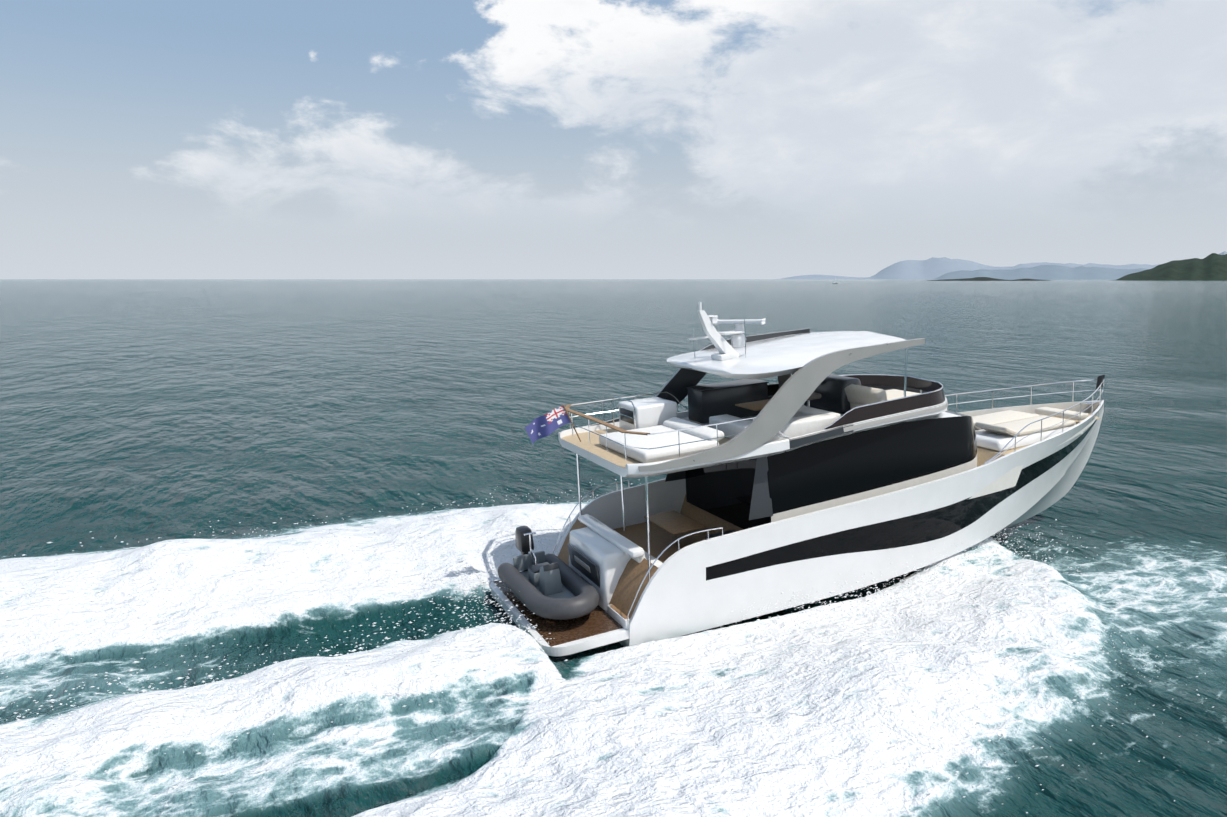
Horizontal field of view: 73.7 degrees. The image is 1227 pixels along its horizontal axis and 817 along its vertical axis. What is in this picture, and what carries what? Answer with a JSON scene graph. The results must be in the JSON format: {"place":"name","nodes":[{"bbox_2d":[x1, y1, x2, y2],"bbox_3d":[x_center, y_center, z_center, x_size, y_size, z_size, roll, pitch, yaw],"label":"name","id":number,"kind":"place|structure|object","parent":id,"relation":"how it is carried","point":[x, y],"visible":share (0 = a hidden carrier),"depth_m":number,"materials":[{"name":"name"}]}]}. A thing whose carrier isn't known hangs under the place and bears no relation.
{"place":"outdoors","nodes":[
{"label":"outdoors","id":0,"kind":"place"},
{"bbox_2d":[0,279,1226,816],"bbox_3d":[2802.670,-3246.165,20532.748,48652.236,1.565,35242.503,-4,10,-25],"label":"sea","id":1,"kind":"structure","parent":0,"point":[184,419],"depth_m":22.25,"materials":[{"name":"liquid"}]},
{"bbox_2d":[0,479,1215,812],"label":"spray","id":2,"kind":"object","parent":1,"relation":"on","point":[550,633],"visible":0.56,"depth_m":18.83,"materials":[{"name":"white liquid"}]},
{"bbox_2d":[490,297,1104,655],"bbox_3d":[7.550,1.052,24.802,22.305,8.869,5.480,-4,10,-25],"label":"yacht","id":3,"kind":"object","parent":1,"relation":"on","point":[812,471],"visible":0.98,"depth_m":21.92,"materials":[{"name":"white gelcoat"},{"name":"black glass"},{"name":"teak"}]},
{"bbox_2d":[927,277,1049,280],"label":"islets","id":4,"kind":"object","parent":1,"relation":"on","point":[981,279],"visible":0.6,"depth_m":3557.29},
{"bbox_2d":[0,0,1226,278],"label":"sky","id":5,"kind":"structure","parent":0,"point":[140,139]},
{"bbox_2d":[781,251,1226,278],"bbox_3d":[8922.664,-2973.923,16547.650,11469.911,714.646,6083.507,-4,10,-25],"label":"distant mountains","id":6,"kind":"structure","parent":0,"point":[932,268],"depth_m":16126.73,"materials":[{"name":"blue stone"}]},
{"bbox_2d":[935,265,1147,279],"bbox_3d":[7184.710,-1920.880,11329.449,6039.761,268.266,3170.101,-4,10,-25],"label":"island","id":7,"kind":"structure","parent":0,"point":[1048,272],"depth_m":10973.44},
{"bbox_2d":[1113,253,1226,280],"bbox_3d":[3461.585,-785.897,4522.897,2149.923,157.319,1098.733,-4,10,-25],"label":"island","id":8,"kind":"structure","parent":0,"point":[1212,267],"depth_m":4242.03,"materials":[{"name":"green plant"}]}
]}

